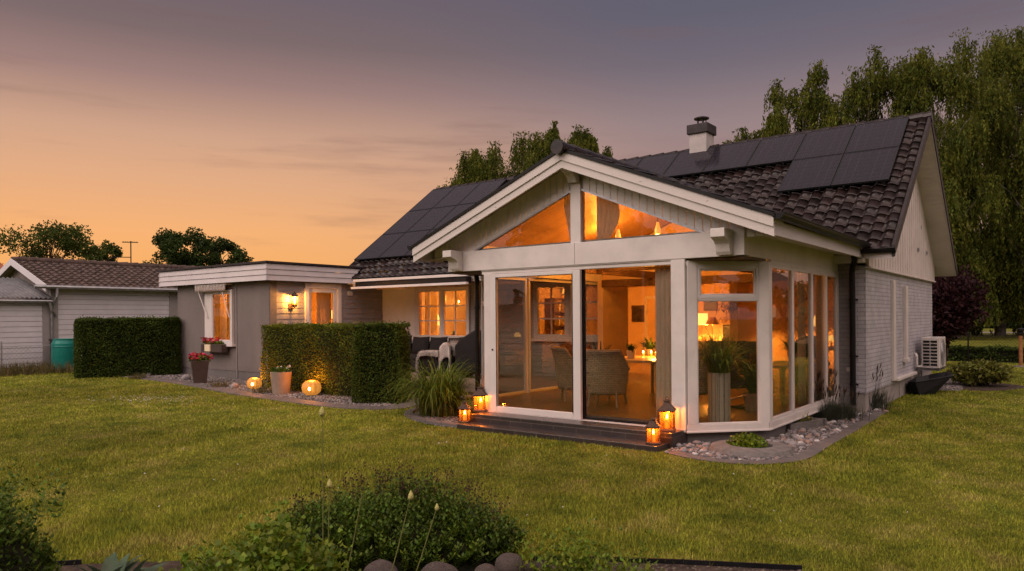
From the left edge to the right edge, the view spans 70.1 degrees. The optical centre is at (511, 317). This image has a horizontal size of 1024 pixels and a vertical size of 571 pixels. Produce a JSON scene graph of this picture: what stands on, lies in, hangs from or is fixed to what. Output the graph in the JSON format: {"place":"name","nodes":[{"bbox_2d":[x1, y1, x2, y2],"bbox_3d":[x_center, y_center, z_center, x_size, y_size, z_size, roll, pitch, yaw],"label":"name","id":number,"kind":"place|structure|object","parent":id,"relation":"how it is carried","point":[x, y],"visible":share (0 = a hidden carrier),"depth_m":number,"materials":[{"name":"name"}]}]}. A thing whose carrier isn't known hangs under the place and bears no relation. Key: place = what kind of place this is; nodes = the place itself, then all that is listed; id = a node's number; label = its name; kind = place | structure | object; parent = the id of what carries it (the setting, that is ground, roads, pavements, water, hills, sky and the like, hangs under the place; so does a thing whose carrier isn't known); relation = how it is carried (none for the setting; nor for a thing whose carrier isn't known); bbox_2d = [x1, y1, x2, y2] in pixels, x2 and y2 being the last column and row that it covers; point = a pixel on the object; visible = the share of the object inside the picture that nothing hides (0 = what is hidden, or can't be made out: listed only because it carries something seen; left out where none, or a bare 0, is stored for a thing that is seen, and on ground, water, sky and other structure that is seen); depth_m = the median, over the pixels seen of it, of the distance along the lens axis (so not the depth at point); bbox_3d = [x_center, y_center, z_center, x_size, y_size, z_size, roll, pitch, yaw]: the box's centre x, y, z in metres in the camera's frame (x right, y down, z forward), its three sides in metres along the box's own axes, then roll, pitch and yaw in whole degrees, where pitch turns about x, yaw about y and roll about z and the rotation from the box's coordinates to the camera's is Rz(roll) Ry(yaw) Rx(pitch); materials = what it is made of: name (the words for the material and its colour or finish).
{"place":"outdoors","nodes":[
{"label":"outdoors","id":0,"kind":"place"},
{"bbox_2d":[122,376,418,409],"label":"path","id":1,"kind":"structure","parent":0,"point":[263,396],"depth_m":15.46,"materials":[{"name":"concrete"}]},
{"bbox_2d":[0,328,1023,570],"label":"lawn","id":2,"kind":"structure","parent":0,"point":[984,343],"depth_m":8.17,"materials":[{"name":"green plant"}]},
{"bbox_2d":[0,277,56,369],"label":"shed","id":3,"kind":"structure","parent":2,"relation":"on","point":[24,322],"depth_m":22.88,"materials":[{"name":"white wood"}]},
{"bbox_2d":[0,359,73,376],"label":"rough grass","id":4,"kind":"structure","parent":2,"relation":"on","point":[16,369],"depth_m":21.58,"materials":[{"name":"green plant"}]},
{"bbox_2d":[0,219,96,259],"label":"leafy tree","id":5,"kind":"object","parent":2,"relation":"on","point":[70,238],"visible":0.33,"depth_m":60.94,"materials":[{"name":"green plant"}]},
{"bbox_2d":[51,338,74,369],"bbox_3d":[-13.932,1.169,22.668,0.704,1.000,0.704,0,0,38],"label":"rain barrel","id":6,"kind":"object","parent":2,"relation":"on","point":[62,351],"visible":0.68,"depth_m":22.39,"materials":[{"name":"teal plastic"}]},
{"bbox_2d":[77,239,122,261],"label":"leafy tree","id":7,"kind":"object","parent":2,"relation":"on","point":[103,251],"visible":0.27,"depth_m":59.36,"materials":[{"name":"green plant"}]},
{"bbox_2d":[72,315,182,378],"bbox_3d":[-11.167,0.819,21.201,2.829,1.813,1.558,0,0,-34],"label":"hedge","id":8,"kind":"object","parent":2,"relation":"on","point":[117,346],"visible":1,"depth_m":20.73,"materials":[{"name":"green plant"}]},
{"bbox_2d":[0,256,330,355],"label":"garage","id":9,"kind":"structure","parent":2,"relation":"on","point":[74,289],"depth_m":25.02,"materials":[{"name":"white"}]},
{"bbox_2d":[143,227,215,265],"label":"leafy tree","id":10,"kind":"object","parent":2,"relation":"on","point":[169,244],"visible":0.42,"depth_m":56.86,"materials":[{"name":"green plant"}]},
{"bbox_2d":[185,236,248,265],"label":"leafy tree","id":11,"kind":"object","parent":2,"relation":"on","point":[222,245],"visible":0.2,"depth_m":58.51,"materials":[{"name":"green plant"}]},
{"bbox_2d":[146,373,418,405],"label":"gravel","id":12,"kind":"structure","parent":2,"relation":"on","point":[342,399],"depth_m":16.25,"materials":[{"name":"grey gravel"}]},
{"bbox_2d":[188,352,212,382],"bbox_3d":[-8.089,1.291,18.881,0.562,0.840,0.559,0,0,38],"label":"planter","id":13,"kind":"object","parent":12,"relation":"on","point":[199,365],"visible":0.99,"depth_m":18.73,"materials":[{"name":"brown wicker"}]},
{"bbox_2d":[270,365,291,393],"bbox_3d":[-5.231,1.409,16.515,0.469,0.653,0.469,0,0,38],"label":"planter","id":14,"kind":"object","parent":12,"relation":"on","point":[281,380],"visible":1,"depth_m":16.35,"materials":[{"name":"white ceramic"}]},
{"bbox_2d":[259,320,385,396],"bbox_3d":[-4.413,0.916,16.889,4.273,1.709,1.102,0,0,38],"label":"hedge","id":15,"kind":"object","parent":12,"relation":"on","point":[320,353],"visible":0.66,"depth_m":16.58,"materials":[{"name":"green plant"}]},
{"bbox_2d":[350,320,411,403],"bbox_3d":[-2.709,0.919,15.218,1.208,1.742,1.184,0,0,2],"label":"hedge","id":16,"kind":"object","parent":12,"relation":"on","point":[381,350],"visible":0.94,"depth_m":14.80,"materials":[{"name":"green plant"}]},
{"bbox_2d":[49,561,796,570],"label":"soil bed","id":17,"kind":"object","parent":2,"relation":"on","point":[170,565],"visible":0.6,"depth_m":5.10,"materials":[{"name":"black soil"}]},
{"bbox_2d":[0,470,65,570],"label":"bush","id":18,"kind":"object","parent":17,"relation":"on","point":[24,553],"visible":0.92,"depth_m":4.17,"materials":[{"name":"green plant"}]},
{"bbox_2d":[0,451,72,544],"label":"leafy spray","id":19,"kind":"object","parent":18,"relation":"attached to","point":[37,504],"visible":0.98,"depth_m":4.11,"materials":[{"name":"green plant"}]},
{"bbox_2d":[74,552,168,570],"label":"hosta","id":20,"kind":"object","parent":17,"relation":"on","point":[111,563],"visible":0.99,"depth_m":4.55,"materials":[{"name":"green plant"}]},
{"bbox_2d":[151,498,360,570],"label":"leafy plant","id":21,"kind":"object","parent":17,"relation":"on","point":[256,556],"visible":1,"depth_m":3.71,"materials":[{"name":"green plant"}]},
{"bbox_2d":[258,458,530,570],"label":"bush","id":22,"kind":"object","parent":17,"relation":"on","point":[464,535],"visible":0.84,"depth_m":5.08,"materials":[{"name":"green plant"}]},
{"bbox_2d":[495,553,523,570],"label":"boulder","id":23,"kind":"object","parent":17,"relation":"on","point":[505,561],"visible":0.94,"depth_m":4.64,"materials":[{"name":"grey stone"}]},
{"bbox_2d":[514,516,656,570],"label":"weeds","id":24,"kind":"object","parent":17,"relation":"on","point":[564,555],"visible":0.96,"depth_m":4.71,"materials":[{"name":"green plant"}]},
{"bbox_2d":[569,537,665,570],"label":"weeds","id":25,"kind":"object","parent":17,"relation":"on","point":[605,561],"visible":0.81,"depth_m":4.66,"materials":[{"name":"green plant"}]},
{"bbox_2d":[413,410,466,425],"bbox_3d":[-1.400,1.750,12.905,1.127,0.001,2.605,0,0,3],"label":"gravel bed","id":26,"kind":"object","parent":2,"relation":"on","point":[445,418],"visible":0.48,"depth_m":12.69,"materials":[{"name":"grey gravel"}]},
{"bbox_2d":[382,354,483,418],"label":"ornamental grass","id":27,"kind":"object","parent":26,"relation":"on","point":[439,394],"depth_m":12.73,"materials":[{"name":"green plant"}]},
{"bbox_2d":[436,148,491,187],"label":"weeping birch","id":28,"kind":"object","parent":2,"relation":"on","point":[466,171],"visible":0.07,"depth_m":61.15,"materials":[{"name":"green plant"}]},
{"bbox_2d":[410,370,557,398],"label":"patio deck","id":29,"kind":"structure","parent":2,"relation":"on","point":[508,383],"depth_m":16.52,"materials":[{"name":"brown wood"}]},
{"bbox_2d":[419,356,448,374],"bbox_3d":[-1.979,1.074,18.742,0.740,0.760,0.720,0,0,0],"label":"rattan armchair","id":30,"kind":"object","parent":29,"relation":"on","point":[425,359],"visible":0.45,"depth_m":18.38,"materials":[{"name":"grey wicker"}]},
{"bbox_2d":[408,335,462,371],"bbox_3d":[-2.715,0.980,20.353,3.530,0.938,0.970,0,0,38],"label":"outdoor sofa","id":31,"kind":"object","parent":29,"relation":"on","point":[420,344],"visible":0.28,"depth_m":20.10,"materials":[{"name":"black wicker"}]},
{"bbox_2d":[455,330,499,377],"bbox_3d":[-0.853,0.901,17.828,0.976,1.170,0.600,0,0,38],"label":"covered barbecue","id":32,"kind":"object","parent":29,"relation":"on","point":[464,345],"visible":0.45,"depth_m":17.64,"materials":[{"name":"black fabric"}]},
{"bbox_2d":[471,130,552,182],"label":"weeping birch","id":33,"kind":"object","parent":2,"relation":"on","point":[538,147],"visible":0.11,"depth_m":57.65,"materials":[{"name":"green plant"}]},
{"bbox_2d":[157,111,956,442],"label":"house","id":34,"kind":"structure","parent":2,"relation":"on","point":[879,255],"depth_m":13.46,"materials":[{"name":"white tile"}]},
{"bbox_2d":[200,336,227,352],"bbox_3d":[-8.277,0.745,20.238,1.080,0.446,0.289,0,0,38],"label":"window box","id":35,"kind":"object","parent":34,"relation":"attached to","point":[213,345],"visible":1,"depth_m":20.13,"materials":[{"name":"brown wood"}]},
{"bbox_2d":[210,289,235,346],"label":"window","id":36,"kind":"structure","parent":34,"relation":"in","point":[229,343],"depth_m":20.04,"materials":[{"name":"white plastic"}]},
{"bbox_2d":[309,288,336,322],"bbox_3d":[-5.261,0.364,20.266,0.050,2.305,0.990,0,0,38],"label":"glazed door","id":37,"kind":"structure","parent":34,"relation":"in","point":[334,291],"depth_m":20.54,"materials":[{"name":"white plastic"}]},
{"bbox_2d":[316,292,330,323],"bbox_3d":[-5.316,0.262,20.629,0.054,2.050,0.503,0,0,38],"label":"curtain","id":38,"kind":"object","parent":34,"relation":"hanging from","point":[323,301],"visible":0.29,"depth_m":20.59,"materials":[{"name":"fabric"}]},
{"bbox_2d":[354,232,405,262],"bbox_3d":[-3.946,-2.082,21.807,1.045,0.088,1.440,0,37,38],"label":"solar panel","id":39,"kind":"object","parent":34,"relation":"attached to","point":[378,247],"visible":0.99,"depth_m":21.76,"materials":[{"name":"black glass"}]},
{"bbox_2d":[378,230,429,260],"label":"solar panel","id":40,"kind":"object","parent":34,"relation":"attached to","point":[398,248],"visible":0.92,"depth_m":21.14,"materials":[{"name":"black glass"}]},
{"bbox_2d":[382,208,431,234],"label":"solar panel","id":41,"kind":"object","parent":34,"relation":"attached to","point":[407,221],"visible":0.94,"depth_m":22.68,"materials":[{"name":"black glass"}]},
{"bbox_2d":[351,274,470,289],"bbox_3d":[-2.711,-0.911,19.147,4.250,0.300,0.320,0,0,38],"label":"patio awning","id":42,"kind":"object","parent":34,"relation":"attached to","point":[446,280],"visible":0.96,"depth_m":18.94,"materials":[{"name":"white metal"}]},
{"bbox_2d":[425,292,437,334],"bbox_3d":[-2.339,0.006,21.137,0.503,1.720,0.054,0,0,38],"label":"curtain","id":43,"kind":"object","parent":34,"relation":"hanging from","point":[434,311],"visible":0.63,"depth_m":21.09,"materials":[{"name":"fabric"}]},
{"bbox_2d":[407,205,456,231],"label":"solar panel","id":44,"kind":"object","parent":34,"relation":"on","point":[431,218],"visible":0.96,"depth_m":22.04,"materials":[{"name":"black glass"}]},
{"bbox_2d":[409,186,455,210],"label":"solar panel","id":45,"kind":"object","parent":34,"relation":"attached to","point":[432,199],"visible":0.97,"depth_m":23.58,"materials":[{"name":"black glass"}]},
{"bbox_2d":[415,286,470,341],"bbox_3d":[-1.965,-0.076,20.452,2.190,1.520,0.150,0,0,38],"label":"window","id":46,"kind":"structure","parent":34,"relation":"in","point":[442,306],"depth_m":20.43,"materials":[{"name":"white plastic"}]},
{"bbox_2d":[433,183,479,207],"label":"solar panel","id":47,"kind":"object","parent":34,"relation":"attached to","point":[456,195],"visible":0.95,"depth_m":22.93,"materials":[{"name":"black glass"}]},
{"bbox_2d":[458,179,506,204],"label":"solar panel","id":48,"kind":"object","parent":34,"relation":"on","point":[481,190],"visible":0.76,"depth_m":22.32,"materials":[{"name":"black glass"}]},
{"bbox_2d":[498,277,527,396],"bbox_3d":[-0.101,0.361,13.812,0.060,2.250,1.240,0,0,38],"label":"side window","id":49,"kind":"structure","parent":34,"relation":"in","point":[524,280],"depth_m":14.26,"materials":[{"name":"white wood"}]},
{"bbox_2d":[474,191,570,250],"bbox_3d":[0.157,-1.516,11.699,1.930,0.825,0.087,0,0,38],"label":"gable window","id":50,"kind":"structure","parent":34,"relation":"in","point":[567,193],"depth_m":11.64,"materials":[{"name":"metal"}]},
{"bbox_2d":[490,270,582,419],"bbox_3d":[0.347,0.418,11.477,1.740,2.250,0.075,0,0,38],"label":"sliding door","id":51,"kind":"structure","parent":34,"relation":"in","point":[577,399],"depth_m":11.20,"materials":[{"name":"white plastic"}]},
{"bbox_2d":[527,278,571,392],"bbox_3d":[0.814,0.354,15.001,0.060,2.250,1.640,0,0,38],"label":"side window","id":52,"kind":"structure","parent":34,"relation":"in","point":[528,279],"depth_m":14.36,"materials":[{"name":"white wood"}]},
{"bbox_2d":[545,298,564,333],"bbox_3d":[1.649,0.454,22.083,0.340,2.030,1.800,0,0,38],"label":"bookcase","id":53,"kind":"object","parent":34,"relation":"on","point":[557,308],"visible":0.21,"depth_m":21.45,"materials":[{"name":"brown wood"}]},
{"bbox_2d":[531,281,597,341],"bbox_3d":[1.370,-0.130,17.883,2.210,1.460,0.150,0,0,38],"label":"window","id":54,"kind":"structure","parent":34,"relation":"in","point":[566,337],"depth_m":18.04,"materials":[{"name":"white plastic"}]},
{"bbox_2d":[550,346,593,400],"bbox_3d":[1.088,1.001,13.050,0.812,0.947,0.794,0,0,-4],"label":"wicker armchair","id":55,"kind":"object","parent":34,"relation":"on","point":[562,357],"visible":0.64,"depth_m":12.79,"materials":[{"name":"beige wicker"}]},
{"bbox_2d":[586,349,629,407],"bbox_3d":[1.558,0.997,12.116,0.794,0.947,0.812,0,0,26],"label":"wicker armchair","id":56,"kind":"object","parent":34,"relation":"on","point":[607,372],"visible":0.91,"depth_m":11.85,"materials":[{"name":"beige wicker"}]},
{"bbox_2d":[597,196,619,238],"bbox_3d":[1.435,-1.571,10.877,0.401,0.844,0.028,0,0,38],"label":"curtain","id":57,"kind":"object","parent":34,"relation":"hanging from","point":[608,213],"visible":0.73,"depth_m":10.89,"materials":[{"name":"white fabric"}]},
{"bbox_2d":[582,265,671,425],"bbox_3d":[1.647,0.401,10.579,1.535,2.235,0.050,0,0,38],"label":"sliding door","id":58,"kind":"structure","parent":34,"relation":"in","point":[583,271],"depth_m":10.99,"materials":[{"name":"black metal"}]},
{"bbox_2d":[581,189,703,241],"bbox_3d":[1.829,-1.528,10.412,1.930,0.825,0.087,0,0,38],"label":"gable window","id":59,"kind":"structure","parent":34,"relation":"in","point":[695,230],"depth_m":10.36,"materials":[{"name":"glass"}]},
{"bbox_2d":[607,354,699,400],"bbox_3d":[2.576,1.093,13.168,1.240,0.741,2.000,0,0,38],"label":"dining table","id":60,"kind":"object","parent":34,"relation":"on","point":[646,358],"visible":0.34,"depth_m":12.77,"materials":[{"name":"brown wood"}]},
{"bbox_2d":[637,152,679,174],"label":"solar panel","id":61,"kind":"object","parent":34,"relation":"on","point":[660,164],"visible":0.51,"depth_m":18.93,"materials":[{"name":"black glass"}]},
{"bbox_2d":[655,267,671,419],"bbox_3d":[2.160,0.370,10.291,0.303,2.150,0.028,0,0,41],"label":"vertical blind","id":62,"kind":"object","parent":34,"relation":"hanging from","point":[663,327],"visible":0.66,"depth_m":10.29,"materials":[{"name":"white fabric"}]},
{"bbox_2d":[663,146,718,177],"bbox_3d":[4.453,-3.834,18.191,1.045,0.088,1.440,0,37,38],"label":"solar panel","id":63,"kind":"object","parent":34,"relation":"on","point":[684,163],"visible":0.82,"depth_m":18.12,"materials":[{"name":"black glass"}]},
{"bbox_2d":[698,349,707,394],"bbox_3d":[3.023,0.987,12.084,0.794,0.947,0.812,0,0,-24],"label":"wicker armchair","id":64,"kind":"object","parent":34,"relation":"on","point":[703,381],"visible":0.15,"depth_m":11.79,"materials":[{"name":"beige wicker"}]},
{"bbox_2d":[695,324,759,421],"bbox_3d":[2.917,0.764,10.339,1.392,1.392,1.259,0,0,38],"label":"tall planter","id":65,"kind":"object","parent":34,"relation":"on","point":[718,361],"visible":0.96,"depth_m":10.16,"materials":[{"name":"green plant"}]},
{"bbox_2d":[697,300,758,423],"bbox_3d":[2.977,0.614,10.063,0.910,1.700,0.050,0,0,-9],"label":"corner window","id":66,"kind":"structure","parent":34,"relation":"in","point":[757,301],"depth_m":10.11,"materials":[{"name":"white plastic"}]},
{"bbox_2d":[697,266,758,298],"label":"corner window","id":67,"kind":"structure","parent":34,"relation":"in","point":[755,269],"depth_m":10.04,"materials":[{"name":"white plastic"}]},
{"bbox_2d":[702,139,760,174],"bbox_3d":[5.293,-3.840,17.544,1.045,0.088,1.440,0,37,38],"label":"solar panel","id":68,"kind":"object","parent":34,"relation":"attached to","point":[736,156],"visible":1,"depth_m":17.49,"materials":[{"name":"black glass"}]},
{"bbox_2d":[708,343,756,408],"bbox_3d":[3.620,0.940,11.562,0.893,1.029,0.630,0,0,38],"label":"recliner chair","id":69,"kind":"object","parent":34,"relation":"on","point":[736,383],"visible":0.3,"depth_m":11.43,"materials":[{"name":"brown"}]},
{"bbox_2d":[708,341,756,374],"bbox_3d":[5.019,0.970,17.818,2.360,0.750,1.150,0,0,38],"label":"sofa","id":70,"kind":"object","parent":34,"relation":"on","point":[750,354],"visible":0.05,"depth_m":17.54,"materials":[{"name":"fabric"}]},
{"bbox_2d":[732,353,779,411],"bbox_3d":[3.711,0.993,11.229,0.912,0.923,0.938,0,0,38],"label":"potted plant","id":71,"kind":"object","parent":34,"relation":"on","point":[750,399],"visible":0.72,"depth_m":11.17,"materials":[{"name":"green plant"}]},
{"bbox_2d":[746,132,806,168],"bbox_3d":[6.133,-3.845,16.898,1.045,0.088,1.440,0,37,38],"label":"solar panel","id":72,"kind":"object","parent":34,"relation":"attached to","point":[779,149],"visible":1,"depth_m":16.85,"materials":[{"name":"black glass"}]},
{"bbox_2d":[754,361,807,408],"bbox_3d":[4.511,1.109,12.183,0.550,0.678,1.400,0,0,38],"label":"side table","id":73,"kind":"object","parent":34,"relation":"on","point":[782,366],"visible":0.6,"depth_m":11.87,"materials":[{"name":"brown wood"}]},
{"bbox_2d":[772,265,793,419],"bbox_3d":[3.925,0.358,10.649,0.060,2.200,1.000,0,0,38],"label":"side window","id":74,"kind":"structure","parent":34,"relation":"in","point":[790,270],"depth_m":11.00,"materials":[{"name":"white plastic"}]},
{"bbox_2d":[797,272,805,404],"bbox_3d":[4.741,0.342,11.939,0.054,2.170,0.304,0,0,38],"label":"curtain","id":75,"kind":"object","parent":34,"relation":"hanging from","point":[801,330],"visible":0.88,"depth_m":11.85,"materials":[{"name":"white fabric"}]},
{"bbox_2d":[793,268,812,412],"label":"side window","id":76,"kind":"structure","parent":34,"relation":"in","point":[810,342],"depth_m":11.82,"materials":[{"name":"white plastic"}]},
{"bbox_2d":[777,153,843,194],"bbox_3d":[6.289,-3.003,15.356,1.045,0.088,1.440,0,37,38],"label":"solar panel","id":77,"kind":"object","parent":34,"relation":"attached to","point":[812,173],"visible":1,"depth_m":15.30,"materials":[{"name":"black glass"}]},
{"bbox_2d":[812,271,826,405],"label":"side window","id":78,"kind":"structure","parent":34,"relation":"in","point":[824,311],"depth_m":12.50,"materials":[{"name":"white plastic"}]},
{"bbox_2d":[815,275,828,398],"bbox_3d":[5.495,0.337,12.917,0.054,2.170,0.673,0,0,38],"label":"curtain","id":79,"kind":"object","parent":34,"relation":"hanging from","point":[818,311],"visible":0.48,"depth_m":12.69,"materials":[{"name":"white fabric"}]},
{"bbox_2d":[793,125,855,159],"bbox_3d":[6.972,-3.851,16.251,1.045,0.088,1.440,0,37,38],"label":"solar panel","id":80,"kind":"object","parent":34,"relation":"on","point":[826,142],"visible":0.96,"depth_m":16.22,"materials":[{"name":"black glass"}]},
{"bbox_2d":[826,273,837,399],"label":"side window","id":81,"kind":"structure","parent":34,"relation":"in","point":[835,323],"depth_m":13.08,"materials":[{"name":"white plastic"}]},
{"bbox_2d":[831,146,899,188],"bbox_3d":[7.129,-3.009,14.709,1.045,0.088,1.440,0,37,38],"label":"solar panel","id":82,"kind":"object","parent":34,"relation":"attached to","point":[868,166],"visible":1,"depth_m":14.66,"materials":[{"name":"black glass"}]},
{"bbox_2d":[845,116,908,152],"bbox_3d":[7.812,-3.857,15.604,1.045,0.088,1.440,0,37,38],"label":"solar panel","id":83,"kind":"object","parent":34,"relation":"attached to","point":[878,134],"visible":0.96,"depth_m":15.58,"materials":[{"name":"black glass"}]},
{"bbox_2d":[914,336,945,376],"bbox_3d":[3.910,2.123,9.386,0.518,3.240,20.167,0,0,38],"label":"heat pump","id":84,"kind":"object","parent":34,"relation":"attached to","point":[933,353],"visible":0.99,"depth_m":16.61,"materials":[{"name":"white plastic"}]},
{"bbox_2d":[457,411,685,451],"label":"entrance steps","id":85,"kind":"structure","parent":2,"relation":"on","point":[611,434],"depth_m":10.47,"materials":[{"name":"brown wood"}]},
{"bbox_2d":[550,124,613,157],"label":"weeping birch","id":86,"kind":"object","parent":2,"relation":"on","point":[584,139],"visible":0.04,"depth_m":60.26,"materials":[{"name":"green plant"}]},
{"bbox_2d":[533,555,801,569],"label":"lawn edging","id":87,"kind":"object","parent":2,"relation":"on","point":[732,564],"visible":0.46,"depth_m":5.08,"materials":[{"name":"black plastic"}]},
{"bbox_2d":[663,408,884,460],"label":"gravel","id":88,"kind":"structure","parent":2,"relation":"on","point":[776,439],"depth_m":9.66,"materials":[{"name":"grey gravel"}]},
{"bbox_2d":[708,439,794,457],"bbox_3d":[3.100,1.686,9.461,1.080,0.085,1.080,0,0,38],"label":"planting ring","id":89,"kind":"object","parent":88,"relation":"on","point":[775,449],"visible":0.79,"depth_m":9.14,"materials":[{"name":"grey stone"}]},
{"bbox_2d":[726,432,767,447],"bbox_3d":[3.050,1.606,9.490,0.562,0.235,0.503,0,0,38],"label":"plant","id":90,"kind":"object","parent":89,"relation":"in","point":[749,441],"visible":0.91,"depth_m":9.41,"materials":[{"name":"green plant"}]},
{"bbox_2d":[797,383,870,421],"bbox_3d":[5.343,1.419,12.199,1.242,0.633,1.195,0,0,38],"label":"lavender bush","id":91,"kind":"object","parent":88,"relation":"on","point":[829,411],"visible":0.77,"depth_m":12.00,"materials":[{"name":"green plant"}]},
{"bbox_2d":[739,59,830,139],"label":"weeping birch","id":92,"kind":"object","parent":2,"relation":"on","point":[805,111],"visible":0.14,"depth_m":50.33,"materials":[{"name":"green plant"}]},
{"bbox_2d":[829,362,895,409],"bbox_3d":[6.387,1.280,13.697,1.453,0.897,1.451,0,0,38],"label":"lavender bush","id":93,"kind":"object","parent":2,"relation":"on","point":[877,404],"visible":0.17,"depth_m":13.34,"materials":[{"name":"plant"}]},
{"bbox_2d":[814,44,978,264],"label":"weeping birch","id":94,"kind":"object","parent":2,"relation":"on","point":[863,98],"visible":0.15,"depth_m":48.38,"materials":[{"name":"green plant"}]},
{"bbox_2d":[908,371,952,395],"bbox_3d":[9.228,1.454,16.177,0.734,0.464,1.384,0,0,74],"label":"plastic tub","id":95,"kind":"object","parent":2,"relation":"on","point":[934,383],"visible":1,"depth_m":15.81,"materials":[{"name":"black plastic"}]},
{"bbox_2d":[884,45,1010,327],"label":"weeping birch","id":96,"kind":"object","parent":2,"relation":"on","point":[967,155],"visible":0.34,"depth_m":47.59,"materials":[{"name":"green plant"}]},
{"bbox_2d":[932,264,992,366],"bbox_3d":[14.100,-0.053,23.916,2.844,3.430,2.700,0,0,38],"label":"purple tree","id":97,"kind":"object","parent":2,"relation":"on","point":[953,300],"visible":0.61,"depth_m":23.14,"materials":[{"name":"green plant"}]},
{"bbox_2d":[928,25,1023,335],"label":"weeping birch","id":98,"kind":"object","parent":2,"relation":"on","point":[1000,330],"visible":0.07,"depth_m":57.37,"materials":[{"name":"green plant"}]},
{"bbox_2d":[944,24,1023,323],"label":"weeping birch","id":99,"kind":"object","parent":2,"relation":"on","point":[1012,247],"visible":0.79,"depth_m":49.84,"materials":[{"name":"green plant"}]},
{"bbox_2d":[945,344,1023,362],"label":"hedge","id":100,"kind":"object","parent":2,"relation":"on","point":[957,352],"visible":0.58,"depth_m":26.43,"materials":[{"name":"green plant"}]},
{"bbox_2d":[962,382,1023,390],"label":"soil bed","id":101,"kind":"object","parent":2,"relation":"on","point":[994,387],"visible":0.48,"depth_m":17.27,"materials":[{"name":"brown soil"}]},
{"bbox_2d":[946,359,1016,385],"bbox_3d":[11.396,1.313,17.736,1.463,0.775,1.442,0,0,38],"label":"rhododendron","id":102,"kind":"object","parent":101,"relation":"on","point":[981,372],"visible":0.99,"depth_m":17.42,"materials":[{"name":"green plant"}]},
{"bbox_2d":[0,0,1023,265],"label":"sky","id":103,"kind":"structure","parent":0,"point":[299,131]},
{"bbox_2d":[666,412,885,464],"bbox_3d":[4.666,1.736,10.641,6.012,0.062,1.390,0,0,-40],"label":"garden edging","id":104,"kind":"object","parent":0,"point":[818,447],"depth_m":9.28,"materials":[{"name":"concrete"}]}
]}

